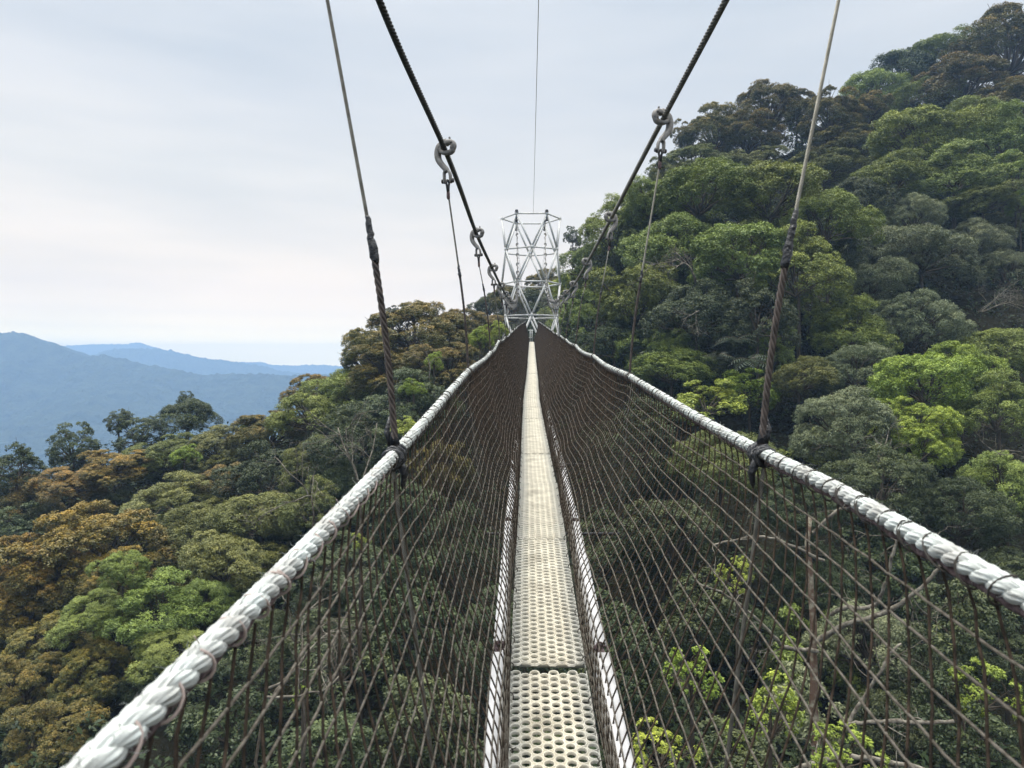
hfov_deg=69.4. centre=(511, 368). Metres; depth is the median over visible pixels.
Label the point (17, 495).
understorey tree
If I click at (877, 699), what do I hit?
forest tree
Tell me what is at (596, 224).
forest tree
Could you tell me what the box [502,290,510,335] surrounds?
hanger
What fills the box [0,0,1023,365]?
sky
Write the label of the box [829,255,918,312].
forest tree
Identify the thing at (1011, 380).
understorey tree
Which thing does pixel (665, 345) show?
understorey tree
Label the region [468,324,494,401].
forest tree
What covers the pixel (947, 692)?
forest tree
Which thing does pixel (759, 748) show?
forest tree
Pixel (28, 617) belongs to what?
forest tree
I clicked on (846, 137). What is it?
forest tree
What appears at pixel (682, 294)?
forest tree
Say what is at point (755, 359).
understorey palm
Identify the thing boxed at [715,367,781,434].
forest tree
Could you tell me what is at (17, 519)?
forest tree
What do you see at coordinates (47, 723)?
forest tree
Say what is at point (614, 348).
understorey tree
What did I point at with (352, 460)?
bare tree
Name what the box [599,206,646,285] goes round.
understorey tree
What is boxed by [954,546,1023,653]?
forest tree
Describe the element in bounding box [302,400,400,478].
forest tree
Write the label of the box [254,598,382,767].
bare tree
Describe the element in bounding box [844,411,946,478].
understorey tree
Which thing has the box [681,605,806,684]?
forest tree
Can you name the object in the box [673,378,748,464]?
forest tree
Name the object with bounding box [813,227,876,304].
understorey tree
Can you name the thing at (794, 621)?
forest tree
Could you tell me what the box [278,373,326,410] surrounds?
forest tree
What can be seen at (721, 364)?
forest tree
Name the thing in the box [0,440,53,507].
forest tree
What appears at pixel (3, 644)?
understorey tree
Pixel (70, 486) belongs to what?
forest tree
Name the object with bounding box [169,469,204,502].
understorey tree
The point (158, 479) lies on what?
understorey tree
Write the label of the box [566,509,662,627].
forest tree
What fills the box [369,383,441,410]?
understorey tree
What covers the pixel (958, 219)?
understorey tree
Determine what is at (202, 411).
forest tree
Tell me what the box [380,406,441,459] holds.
understorey tree
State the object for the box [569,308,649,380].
forest tree
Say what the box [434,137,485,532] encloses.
hanger
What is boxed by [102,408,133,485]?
forest tree
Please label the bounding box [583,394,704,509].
forest tree
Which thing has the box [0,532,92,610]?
forest tree
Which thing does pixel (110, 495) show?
understorey tree
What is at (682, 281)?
understorey tree
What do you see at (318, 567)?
forest tree
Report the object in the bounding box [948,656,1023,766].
forest tree
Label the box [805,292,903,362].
forest tree
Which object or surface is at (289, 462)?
forest tree
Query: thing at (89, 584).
forest tree
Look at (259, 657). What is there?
forest tree
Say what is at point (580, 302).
understorey tree
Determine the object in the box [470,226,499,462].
hanger
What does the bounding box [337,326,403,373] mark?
forest tree
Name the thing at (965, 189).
understorey tree
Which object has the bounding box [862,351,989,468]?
forest tree
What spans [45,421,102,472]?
forest tree
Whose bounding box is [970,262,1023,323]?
bare tree
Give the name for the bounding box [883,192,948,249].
forest tree
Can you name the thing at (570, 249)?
forest tree
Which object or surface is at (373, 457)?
understorey tree
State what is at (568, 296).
hanger
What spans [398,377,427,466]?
forest tree
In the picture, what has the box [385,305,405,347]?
forest tree
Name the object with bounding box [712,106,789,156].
forest tree
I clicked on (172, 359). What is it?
hill
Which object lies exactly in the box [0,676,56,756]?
understorey tree
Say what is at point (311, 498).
bare tree
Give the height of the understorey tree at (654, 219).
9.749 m
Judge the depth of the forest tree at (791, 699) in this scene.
14.85 m
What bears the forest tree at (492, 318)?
on the ground
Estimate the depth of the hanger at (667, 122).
5.19 m
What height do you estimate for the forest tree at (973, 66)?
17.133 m
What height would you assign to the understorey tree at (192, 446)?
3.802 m
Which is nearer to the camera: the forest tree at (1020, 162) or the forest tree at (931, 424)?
the forest tree at (931, 424)
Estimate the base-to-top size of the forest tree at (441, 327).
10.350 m
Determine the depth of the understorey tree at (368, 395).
42.66 m
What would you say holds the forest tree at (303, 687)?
on the ground
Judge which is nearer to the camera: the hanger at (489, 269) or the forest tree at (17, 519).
the hanger at (489, 269)
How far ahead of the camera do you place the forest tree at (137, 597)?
27.27 m
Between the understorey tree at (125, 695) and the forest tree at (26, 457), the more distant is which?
the forest tree at (26, 457)
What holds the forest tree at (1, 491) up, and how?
on the ground
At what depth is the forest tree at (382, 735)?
19.48 m
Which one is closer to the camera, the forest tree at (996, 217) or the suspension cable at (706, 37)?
the suspension cable at (706, 37)
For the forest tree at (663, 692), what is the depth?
22.04 m
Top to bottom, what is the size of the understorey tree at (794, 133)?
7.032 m
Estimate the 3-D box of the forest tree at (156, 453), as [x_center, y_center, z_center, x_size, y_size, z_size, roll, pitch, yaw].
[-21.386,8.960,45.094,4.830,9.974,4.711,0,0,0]
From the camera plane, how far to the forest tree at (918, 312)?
44.79 m
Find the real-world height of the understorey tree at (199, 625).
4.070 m
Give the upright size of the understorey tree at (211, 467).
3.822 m
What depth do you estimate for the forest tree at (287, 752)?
18.68 m
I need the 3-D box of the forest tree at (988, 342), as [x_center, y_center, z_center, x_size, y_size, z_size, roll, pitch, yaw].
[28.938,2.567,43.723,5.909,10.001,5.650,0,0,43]
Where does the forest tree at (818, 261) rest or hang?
on the ground
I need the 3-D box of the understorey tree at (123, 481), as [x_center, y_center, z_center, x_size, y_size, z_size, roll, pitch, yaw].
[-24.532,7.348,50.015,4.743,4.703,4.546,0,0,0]
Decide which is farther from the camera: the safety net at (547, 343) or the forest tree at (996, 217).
the forest tree at (996, 217)
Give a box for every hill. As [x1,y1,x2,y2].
[0,331,330,497]
[64,342,343,374]
[91,347,327,375]
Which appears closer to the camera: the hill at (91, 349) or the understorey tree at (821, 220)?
the understorey tree at (821, 220)
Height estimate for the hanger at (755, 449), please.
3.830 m
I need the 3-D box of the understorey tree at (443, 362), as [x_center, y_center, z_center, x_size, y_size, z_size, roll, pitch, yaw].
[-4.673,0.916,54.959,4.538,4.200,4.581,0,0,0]
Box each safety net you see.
[144,322,528,767]
[534,322,1023,767]
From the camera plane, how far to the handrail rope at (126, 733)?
1.08 m
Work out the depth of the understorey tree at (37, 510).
40.75 m
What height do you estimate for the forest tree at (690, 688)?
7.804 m
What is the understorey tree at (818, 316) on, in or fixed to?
on the ground
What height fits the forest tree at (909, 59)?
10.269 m
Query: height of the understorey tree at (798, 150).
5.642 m
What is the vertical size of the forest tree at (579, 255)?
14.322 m
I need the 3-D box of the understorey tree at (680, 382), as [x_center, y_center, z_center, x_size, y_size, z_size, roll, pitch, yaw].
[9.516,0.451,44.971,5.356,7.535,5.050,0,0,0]
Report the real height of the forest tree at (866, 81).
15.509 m
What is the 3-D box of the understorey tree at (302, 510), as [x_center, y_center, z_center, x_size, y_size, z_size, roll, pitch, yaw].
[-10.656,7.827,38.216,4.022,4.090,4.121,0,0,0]
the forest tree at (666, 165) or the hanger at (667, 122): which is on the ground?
the forest tree at (666, 165)
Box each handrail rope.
[61,322,524,767]
[538,321,1023,617]
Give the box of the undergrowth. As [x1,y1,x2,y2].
[0,102,1023,767]
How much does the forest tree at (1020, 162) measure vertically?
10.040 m
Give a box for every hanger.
[326,0,433,767]
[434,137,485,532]
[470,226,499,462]
[487,263,505,421]
[496,281,510,407]
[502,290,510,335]
[506,296,513,331]
[508,300,515,328]
[550,300,557,329]
[552,298,559,330]
[555,295,564,333]
[559,289,569,336]
[564,280,577,361]
[570,257,591,424]
[585,210,617,461]
[616,106,672,532]
[724,0,839,767]
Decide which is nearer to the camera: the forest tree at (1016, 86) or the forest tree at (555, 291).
the forest tree at (555, 291)
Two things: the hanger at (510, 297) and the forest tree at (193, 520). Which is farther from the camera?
the forest tree at (193, 520)
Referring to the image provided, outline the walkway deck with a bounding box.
[484,342,634,767]
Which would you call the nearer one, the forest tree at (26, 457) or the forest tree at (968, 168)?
the forest tree at (26, 457)
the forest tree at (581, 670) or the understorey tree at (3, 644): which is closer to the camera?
the forest tree at (581, 670)
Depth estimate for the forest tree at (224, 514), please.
32.81 m
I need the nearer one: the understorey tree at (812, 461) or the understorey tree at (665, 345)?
the understorey tree at (812, 461)
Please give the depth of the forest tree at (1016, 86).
80.33 m
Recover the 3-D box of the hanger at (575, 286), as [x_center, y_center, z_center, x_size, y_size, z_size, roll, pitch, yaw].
[1.043,-0.421,13.290,0.303,2.343,0.098,0,0,-6]
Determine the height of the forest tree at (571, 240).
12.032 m
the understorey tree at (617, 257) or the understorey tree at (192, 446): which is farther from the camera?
the understorey tree at (617, 257)
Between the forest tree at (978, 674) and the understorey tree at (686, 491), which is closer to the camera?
the forest tree at (978, 674)
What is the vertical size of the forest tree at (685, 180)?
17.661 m
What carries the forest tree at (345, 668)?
on the ground
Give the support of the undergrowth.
on the ground
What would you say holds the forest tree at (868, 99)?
on the ground
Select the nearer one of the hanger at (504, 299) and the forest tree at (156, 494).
the hanger at (504, 299)
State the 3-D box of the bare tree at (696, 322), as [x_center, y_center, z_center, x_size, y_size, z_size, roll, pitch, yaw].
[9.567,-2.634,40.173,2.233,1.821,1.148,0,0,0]
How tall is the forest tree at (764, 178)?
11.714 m
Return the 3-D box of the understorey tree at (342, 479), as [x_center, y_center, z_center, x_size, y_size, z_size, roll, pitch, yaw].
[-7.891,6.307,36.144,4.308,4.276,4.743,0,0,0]
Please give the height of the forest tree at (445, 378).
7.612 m
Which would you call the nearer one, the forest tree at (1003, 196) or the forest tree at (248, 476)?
the forest tree at (248, 476)
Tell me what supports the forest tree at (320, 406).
on the ground
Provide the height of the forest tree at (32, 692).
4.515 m
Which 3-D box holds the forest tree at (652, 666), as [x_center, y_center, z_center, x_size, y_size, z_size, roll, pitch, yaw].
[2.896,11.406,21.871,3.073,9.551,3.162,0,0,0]
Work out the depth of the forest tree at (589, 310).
56.14 m
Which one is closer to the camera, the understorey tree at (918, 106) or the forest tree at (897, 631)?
the forest tree at (897, 631)
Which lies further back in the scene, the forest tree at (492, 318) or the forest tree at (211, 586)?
the forest tree at (492, 318)
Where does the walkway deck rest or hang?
hanging from the hanger at (755, 449)
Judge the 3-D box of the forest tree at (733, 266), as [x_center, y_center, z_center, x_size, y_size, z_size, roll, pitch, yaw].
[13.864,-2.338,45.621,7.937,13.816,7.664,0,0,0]
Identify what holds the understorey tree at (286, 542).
on the ground
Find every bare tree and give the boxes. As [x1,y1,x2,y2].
[234,429,333,594]
[245,562,368,767]
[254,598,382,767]
[273,372,386,540]
[409,333,447,380]
[626,242,696,285]
[673,306,708,333]
[696,483,979,767]
[859,408,911,464]
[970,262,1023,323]
[972,413,1023,465]
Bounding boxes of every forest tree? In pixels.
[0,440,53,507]
[0,473,41,530]
[0,499,182,634]
[0,500,58,566]
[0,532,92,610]
[0,579,54,637]
[0,610,99,689]
[0,651,63,731]
[0,684,111,767]
[21,466,108,511]
[43,587,146,670]
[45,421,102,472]
[46,636,145,712]
[74,545,161,645]
[75,449,157,539]
[84,549,152,708]
[99,565,223,645]
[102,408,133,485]
[113,410,170,464]
[118,470,230,527]
[119,432,202,482]
[124,626,203,714]
[151,398,224,439]
[161,501,258,557]
[163,680,277,767]
[165,577,241,632]
[169,443,202,512]
[173,529,289,648]
[175,391,194,437]
[180,424,263,471]
[192,457,260,507]
[203,490,326,557]
[209,439,312,498]
[217,608,304,709]
[223,410,309,475]
[260,530,390,646]
[264,392,352,438]
[270,711,375,767]
[273,475,352,534]
[277,434,350,521]
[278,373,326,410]
[290,600,398,737]
[292,660,309,767]
[296,365,379,409]
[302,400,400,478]
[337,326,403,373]
[345,342,443,398]
[351,533,371,726]
[352,475,449,567]
[357,552,462,704]
[361,299,470,368]
[362,367,466,439]
[371,672,483,767]
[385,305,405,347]
[390,415,415,566]
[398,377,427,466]
[402,341,484,426]
[406,439,475,508]
[411,500,500,624]
[424,348,443,440]
[431,308,497,393]
[446,583,552,687]
[455,311,511,379]
[465,292,502,314]
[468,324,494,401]
[487,286,524,327]
[490,320,508,339]
[496,288,553,336]
[502,714,605,767]
[521,267,557,300]
[537,300,582,329]
[543,655,637,756]
[545,288,604,345]
[548,273,591,299]
[554,240,628,325]
[559,587,661,717]
[563,226,583,269]
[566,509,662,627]
[568,243,590,261]
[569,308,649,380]
[577,192,647,292]
[582,262,681,346]
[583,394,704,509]
[612,211,723,283]
[612,498,731,652]
[617,174,687,266]
[619,649,704,754]
[627,347,718,417]
[631,155,759,290]
[632,717,702,767]
[639,278,754,404]
[645,143,736,196]
[648,156,688,181]
[649,566,758,734]
[660,429,782,608]
[660,645,724,767]
[666,221,799,323]
[670,118,698,158]
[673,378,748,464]
[676,101,754,159]
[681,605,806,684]
[690,345,762,387]
[695,715,793,767]
[703,160,831,304]
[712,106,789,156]
[714,556,754,755]
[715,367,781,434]
[720,272,801,412]
[723,668,805,767]
[727,78,809,155]
[728,145,790,203]
[747,218,855,362]
[754,475,854,641]
[754,660,873,767]
[756,603,866,709]
[757,355,839,427]
[763,541,887,664]
[775,88,815,147]
[778,185,886,318]
[779,146,880,222]
[788,385,903,523]
[794,598,942,717]
[795,84,866,146]
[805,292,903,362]
[805,720,890,767]
[808,342,897,412]
[810,122,893,170]
[810,444,944,610]
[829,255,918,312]
[834,175,901,241]
[834,524,944,637]
[836,688,985,767]
[838,67,913,130]
[840,89,895,160]
[843,216,920,286]
[848,147,944,228]
[852,288,976,366]
[860,222,988,303]
[861,103,1001,202]
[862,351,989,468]
[864,396,965,473]
[868,48,962,103]
[870,626,1009,746]
[883,23,999,74]
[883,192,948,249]
[887,74,983,112]
[890,661,1020,767]
[893,50,1022,122]
[893,475,1023,600]
[897,138,1023,253]
[900,578,1021,754]
[918,340,1012,440]
[921,95,1022,147]
[932,216,1018,281]
[936,1,1023,92]
[941,178,1023,262]
[948,98,1023,214]
[948,366,1023,476]
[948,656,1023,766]
[951,449,1023,555]
[954,75,1023,158]
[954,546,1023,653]
[956,327,1023,404]
[957,617,1023,763]
[969,211,1023,239]
[974,247,1023,288]
[982,148,1023,242]
[1003,190,1023,250]
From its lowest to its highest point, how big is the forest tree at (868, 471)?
11.180 m
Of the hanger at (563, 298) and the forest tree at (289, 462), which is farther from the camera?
the forest tree at (289, 462)
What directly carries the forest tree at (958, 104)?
on the ground
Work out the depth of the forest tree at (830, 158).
68.14 m
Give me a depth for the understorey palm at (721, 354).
38.69 m
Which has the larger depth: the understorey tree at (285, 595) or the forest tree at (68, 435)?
the forest tree at (68, 435)
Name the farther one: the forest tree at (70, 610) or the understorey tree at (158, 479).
the understorey tree at (158, 479)
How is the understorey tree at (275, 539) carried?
on the ground
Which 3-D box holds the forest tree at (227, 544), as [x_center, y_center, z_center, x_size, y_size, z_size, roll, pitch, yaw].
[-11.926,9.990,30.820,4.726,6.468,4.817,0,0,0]
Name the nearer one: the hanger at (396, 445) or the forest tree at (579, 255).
the hanger at (396, 445)
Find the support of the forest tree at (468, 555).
on the ground
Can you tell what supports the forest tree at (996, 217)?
on the ground
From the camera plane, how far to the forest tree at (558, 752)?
21.82 m
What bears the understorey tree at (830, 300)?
on the ground
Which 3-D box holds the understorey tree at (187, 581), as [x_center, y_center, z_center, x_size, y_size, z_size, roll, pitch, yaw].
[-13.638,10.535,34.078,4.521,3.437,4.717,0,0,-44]
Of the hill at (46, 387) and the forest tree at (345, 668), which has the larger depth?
the hill at (46, 387)
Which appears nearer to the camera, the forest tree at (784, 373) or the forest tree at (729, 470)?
the forest tree at (729, 470)
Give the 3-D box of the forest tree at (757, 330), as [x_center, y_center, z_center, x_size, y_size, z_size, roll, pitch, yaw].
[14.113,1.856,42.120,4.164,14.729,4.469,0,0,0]
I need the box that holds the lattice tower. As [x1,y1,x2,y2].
[501,209,560,382]
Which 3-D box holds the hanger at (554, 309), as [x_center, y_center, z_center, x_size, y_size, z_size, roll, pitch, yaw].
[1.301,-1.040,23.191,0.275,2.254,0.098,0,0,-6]
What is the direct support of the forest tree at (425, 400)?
on the ground
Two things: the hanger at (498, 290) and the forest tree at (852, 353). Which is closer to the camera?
the hanger at (498, 290)
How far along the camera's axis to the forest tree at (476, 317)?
51.76 m
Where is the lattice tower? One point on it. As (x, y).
(531, 315)
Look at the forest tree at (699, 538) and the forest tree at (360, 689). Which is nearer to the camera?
the forest tree at (360, 689)
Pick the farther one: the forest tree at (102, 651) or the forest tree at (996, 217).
the forest tree at (996, 217)
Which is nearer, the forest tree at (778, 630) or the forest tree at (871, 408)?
the forest tree at (778, 630)
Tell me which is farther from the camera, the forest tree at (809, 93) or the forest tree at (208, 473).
the forest tree at (809, 93)
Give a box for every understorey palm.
[702,352,738,362]
[714,335,760,345]
[730,354,766,370]
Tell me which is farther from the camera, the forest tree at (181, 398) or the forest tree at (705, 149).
the forest tree at (705, 149)
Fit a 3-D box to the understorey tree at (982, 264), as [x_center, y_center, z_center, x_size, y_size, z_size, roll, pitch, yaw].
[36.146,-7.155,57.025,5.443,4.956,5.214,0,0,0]
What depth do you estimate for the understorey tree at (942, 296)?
52.19 m
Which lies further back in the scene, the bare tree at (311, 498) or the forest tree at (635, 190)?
the forest tree at (635, 190)
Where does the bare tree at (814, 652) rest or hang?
on the ground
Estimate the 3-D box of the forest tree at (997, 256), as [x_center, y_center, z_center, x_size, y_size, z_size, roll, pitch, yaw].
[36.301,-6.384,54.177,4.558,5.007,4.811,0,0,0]
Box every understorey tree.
[0,473,67,526]
[0,595,91,672]
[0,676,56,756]
[2,502,75,542]
[27,591,159,684]
[41,452,110,501]
[83,486,159,538]
[111,474,189,520]
[114,639,224,706]
[119,443,153,486]
[135,510,211,554]
[149,544,185,582]
[160,437,212,474]
[165,564,238,607]
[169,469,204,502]
[171,592,262,652]
[185,475,237,503]
[199,526,302,569]
[204,455,257,470]
[216,548,307,609]
[243,503,307,545]
[268,434,308,486]
[271,595,403,683]
[278,482,335,529]
[306,456,388,527]
[316,413,372,458]
[333,383,398,411]
[340,388,440,456]
[340,514,439,606]
[363,440,435,479]
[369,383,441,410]
[369,408,430,461]
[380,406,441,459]
[441,356,473,386]
[560,282,598,326]
[568,282,597,324]
[583,320,644,369]
[584,241,655,290]
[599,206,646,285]
[613,326,700,391]
[617,451,712,520]
[618,207,681,257]
[622,261,705,322]
[627,323,714,403]
[649,383,723,423]
[653,214,739,284]
[682,270,747,325]
[698,328,784,379]
[710,202,765,221]
[713,218,801,291]
[735,325,796,384]
[775,420,841,496]
[781,292,849,353]
[786,114,818,147]
[793,138,842,164]
[809,297,878,342]
[809,372,880,421]
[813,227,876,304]
[818,212,883,243]
[819,202,887,239]
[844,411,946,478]
[850,285,952,324]
[855,275,940,314]
[861,162,945,216]
[868,254,916,291]
[893,101,945,143]
[896,201,977,230]
[928,165,1006,204]
[946,247,1011,282]
[950,372,1023,405]
[957,176,1023,213]
[971,378,1023,404]
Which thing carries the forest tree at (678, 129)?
on the ground
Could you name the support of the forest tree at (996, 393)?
on the ground
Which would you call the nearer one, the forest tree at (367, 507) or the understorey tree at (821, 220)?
the forest tree at (367, 507)
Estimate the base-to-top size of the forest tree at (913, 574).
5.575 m
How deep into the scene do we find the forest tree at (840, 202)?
46.83 m
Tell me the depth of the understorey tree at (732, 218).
71.57 m
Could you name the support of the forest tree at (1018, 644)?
on the ground
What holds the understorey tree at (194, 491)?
on the ground
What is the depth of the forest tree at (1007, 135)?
62.43 m
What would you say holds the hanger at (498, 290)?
hanging from the suspension cable at (383, 10)
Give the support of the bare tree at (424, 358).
on the ground
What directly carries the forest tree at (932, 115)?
on the ground
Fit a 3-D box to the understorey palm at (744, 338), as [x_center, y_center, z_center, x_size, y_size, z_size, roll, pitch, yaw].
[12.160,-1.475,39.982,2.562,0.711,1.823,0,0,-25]
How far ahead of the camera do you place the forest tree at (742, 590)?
20.96 m
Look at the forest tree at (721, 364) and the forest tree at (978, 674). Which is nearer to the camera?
the forest tree at (978, 674)
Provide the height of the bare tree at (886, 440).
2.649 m
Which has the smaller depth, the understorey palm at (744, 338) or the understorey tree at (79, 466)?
the understorey palm at (744, 338)
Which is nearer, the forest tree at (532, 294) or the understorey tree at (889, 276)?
the understorey tree at (889, 276)
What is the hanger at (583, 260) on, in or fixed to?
hanging from the suspension cable at (706, 37)
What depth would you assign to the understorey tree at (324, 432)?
43.11 m
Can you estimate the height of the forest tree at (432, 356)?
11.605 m
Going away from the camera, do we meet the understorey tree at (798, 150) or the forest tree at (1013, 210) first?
the forest tree at (1013, 210)
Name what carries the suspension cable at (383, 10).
attached to the lattice tower
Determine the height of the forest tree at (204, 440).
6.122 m
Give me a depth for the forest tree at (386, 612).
23.77 m
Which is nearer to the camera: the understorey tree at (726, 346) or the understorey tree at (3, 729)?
the understorey tree at (3, 729)
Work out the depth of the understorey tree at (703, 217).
53.08 m
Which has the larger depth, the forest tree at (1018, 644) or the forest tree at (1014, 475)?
the forest tree at (1014, 475)
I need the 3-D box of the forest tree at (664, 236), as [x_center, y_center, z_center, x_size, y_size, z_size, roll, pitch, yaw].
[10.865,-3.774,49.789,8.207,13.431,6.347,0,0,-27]
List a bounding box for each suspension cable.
[375,0,517,302]
[545,0,728,302]
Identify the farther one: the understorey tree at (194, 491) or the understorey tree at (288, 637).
the understorey tree at (194, 491)
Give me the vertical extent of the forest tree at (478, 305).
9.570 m
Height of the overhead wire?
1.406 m
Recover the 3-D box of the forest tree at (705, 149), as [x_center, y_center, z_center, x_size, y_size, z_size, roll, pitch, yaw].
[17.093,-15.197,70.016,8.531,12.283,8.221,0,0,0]
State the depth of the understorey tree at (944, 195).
68.53 m
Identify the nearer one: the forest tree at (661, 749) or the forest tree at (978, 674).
the forest tree at (661, 749)
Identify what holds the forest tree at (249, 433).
on the ground
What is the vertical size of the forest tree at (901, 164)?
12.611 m
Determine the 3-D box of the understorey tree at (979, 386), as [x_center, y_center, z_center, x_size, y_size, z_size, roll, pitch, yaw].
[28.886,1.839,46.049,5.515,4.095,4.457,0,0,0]
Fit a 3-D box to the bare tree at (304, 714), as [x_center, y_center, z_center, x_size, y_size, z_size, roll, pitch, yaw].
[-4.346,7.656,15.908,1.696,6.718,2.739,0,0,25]
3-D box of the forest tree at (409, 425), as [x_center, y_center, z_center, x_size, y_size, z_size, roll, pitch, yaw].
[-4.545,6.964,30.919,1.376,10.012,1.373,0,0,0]
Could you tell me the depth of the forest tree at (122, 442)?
49.36 m
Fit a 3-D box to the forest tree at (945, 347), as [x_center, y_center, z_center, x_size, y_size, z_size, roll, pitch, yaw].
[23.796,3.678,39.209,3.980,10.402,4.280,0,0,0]
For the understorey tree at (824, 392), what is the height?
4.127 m
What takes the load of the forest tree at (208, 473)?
on the ground
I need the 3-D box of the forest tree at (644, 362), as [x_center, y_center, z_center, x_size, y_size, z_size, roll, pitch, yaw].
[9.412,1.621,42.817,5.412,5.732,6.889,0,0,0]
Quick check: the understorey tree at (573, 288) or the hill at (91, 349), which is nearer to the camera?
the understorey tree at (573, 288)
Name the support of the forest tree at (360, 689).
on the ground
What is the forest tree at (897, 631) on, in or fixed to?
on the ground
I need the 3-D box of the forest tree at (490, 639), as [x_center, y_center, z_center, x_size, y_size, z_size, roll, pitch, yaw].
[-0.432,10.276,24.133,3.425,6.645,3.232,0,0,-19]
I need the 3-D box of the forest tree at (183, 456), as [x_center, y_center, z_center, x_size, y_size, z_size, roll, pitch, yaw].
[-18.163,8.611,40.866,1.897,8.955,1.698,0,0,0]
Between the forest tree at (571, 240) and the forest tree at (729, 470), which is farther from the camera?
the forest tree at (571, 240)
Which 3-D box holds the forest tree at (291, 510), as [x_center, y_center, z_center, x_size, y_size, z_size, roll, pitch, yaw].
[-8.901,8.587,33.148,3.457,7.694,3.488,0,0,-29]
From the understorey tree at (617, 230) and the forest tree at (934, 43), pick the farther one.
the forest tree at (934, 43)
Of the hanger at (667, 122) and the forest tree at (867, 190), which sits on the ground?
the forest tree at (867, 190)
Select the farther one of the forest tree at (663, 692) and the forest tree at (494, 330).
the forest tree at (494, 330)
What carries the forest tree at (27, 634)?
on the ground
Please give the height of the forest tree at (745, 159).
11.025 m
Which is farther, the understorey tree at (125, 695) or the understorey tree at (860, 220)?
the understorey tree at (860, 220)
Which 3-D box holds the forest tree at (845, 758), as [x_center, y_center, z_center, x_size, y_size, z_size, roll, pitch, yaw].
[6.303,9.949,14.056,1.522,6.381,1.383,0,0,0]
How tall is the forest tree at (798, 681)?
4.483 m
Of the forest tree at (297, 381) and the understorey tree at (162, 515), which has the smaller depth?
the understorey tree at (162, 515)
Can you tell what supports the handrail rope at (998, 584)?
attached to the hanger at (755, 449)
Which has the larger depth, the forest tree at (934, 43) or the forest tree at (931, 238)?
the forest tree at (934, 43)
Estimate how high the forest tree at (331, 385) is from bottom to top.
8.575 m
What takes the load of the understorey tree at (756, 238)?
on the ground
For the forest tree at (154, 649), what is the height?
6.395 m
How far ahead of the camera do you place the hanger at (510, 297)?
18.69 m
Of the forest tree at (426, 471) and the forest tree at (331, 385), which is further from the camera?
the forest tree at (331, 385)
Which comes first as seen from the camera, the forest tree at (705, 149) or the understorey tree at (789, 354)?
the understorey tree at (789, 354)
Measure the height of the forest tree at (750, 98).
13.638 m
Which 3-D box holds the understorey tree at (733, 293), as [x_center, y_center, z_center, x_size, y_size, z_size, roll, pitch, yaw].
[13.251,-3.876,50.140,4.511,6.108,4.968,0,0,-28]
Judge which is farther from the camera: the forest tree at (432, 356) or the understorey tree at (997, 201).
the understorey tree at (997, 201)
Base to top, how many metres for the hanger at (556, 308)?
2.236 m
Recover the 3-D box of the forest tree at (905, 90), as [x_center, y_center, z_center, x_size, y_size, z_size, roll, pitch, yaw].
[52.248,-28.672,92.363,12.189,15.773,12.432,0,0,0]
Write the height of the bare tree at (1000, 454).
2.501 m
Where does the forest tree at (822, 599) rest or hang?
on the ground
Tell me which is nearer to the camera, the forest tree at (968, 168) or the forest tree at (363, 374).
the forest tree at (363, 374)
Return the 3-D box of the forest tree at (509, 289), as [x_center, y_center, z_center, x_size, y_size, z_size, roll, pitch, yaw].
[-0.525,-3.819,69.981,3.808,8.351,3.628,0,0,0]
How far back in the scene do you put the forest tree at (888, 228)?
52.50 m
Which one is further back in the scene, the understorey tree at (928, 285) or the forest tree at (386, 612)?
the understorey tree at (928, 285)
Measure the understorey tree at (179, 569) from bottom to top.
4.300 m
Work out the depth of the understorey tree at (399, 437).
40.14 m
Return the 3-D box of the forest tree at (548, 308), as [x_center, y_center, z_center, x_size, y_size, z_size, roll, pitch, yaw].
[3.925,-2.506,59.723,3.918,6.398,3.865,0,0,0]
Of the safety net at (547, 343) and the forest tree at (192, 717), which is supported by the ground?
the forest tree at (192, 717)
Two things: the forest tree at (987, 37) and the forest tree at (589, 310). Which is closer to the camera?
the forest tree at (589, 310)
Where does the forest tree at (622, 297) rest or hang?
on the ground
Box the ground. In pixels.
[0,114,1023,767]
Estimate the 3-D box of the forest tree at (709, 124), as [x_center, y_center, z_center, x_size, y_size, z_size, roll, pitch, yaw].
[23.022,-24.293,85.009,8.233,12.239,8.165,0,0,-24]
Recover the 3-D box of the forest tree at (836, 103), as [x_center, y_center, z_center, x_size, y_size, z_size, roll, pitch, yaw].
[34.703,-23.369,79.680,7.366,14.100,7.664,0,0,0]
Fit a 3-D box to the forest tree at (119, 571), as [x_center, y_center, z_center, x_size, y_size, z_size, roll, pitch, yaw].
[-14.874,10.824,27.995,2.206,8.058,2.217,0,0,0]
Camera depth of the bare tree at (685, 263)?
42.41 m
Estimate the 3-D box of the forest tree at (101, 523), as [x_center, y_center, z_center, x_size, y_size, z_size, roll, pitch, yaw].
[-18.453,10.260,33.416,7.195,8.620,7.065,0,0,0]
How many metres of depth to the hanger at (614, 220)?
7.94 m
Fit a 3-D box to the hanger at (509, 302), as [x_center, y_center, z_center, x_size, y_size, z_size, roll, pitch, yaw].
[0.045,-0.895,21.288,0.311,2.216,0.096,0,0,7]
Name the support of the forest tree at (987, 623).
on the ground
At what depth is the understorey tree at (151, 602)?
33.53 m
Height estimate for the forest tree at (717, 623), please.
10.449 m
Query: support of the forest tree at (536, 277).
on the ground
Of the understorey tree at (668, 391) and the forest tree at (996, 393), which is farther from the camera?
the understorey tree at (668, 391)
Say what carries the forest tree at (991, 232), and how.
on the ground
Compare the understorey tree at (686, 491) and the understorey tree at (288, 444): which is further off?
the understorey tree at (288, 444)
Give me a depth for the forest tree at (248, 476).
38.43 m
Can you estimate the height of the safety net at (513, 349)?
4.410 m
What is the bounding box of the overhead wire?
[533,0,538,210]
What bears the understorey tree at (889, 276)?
on the ground

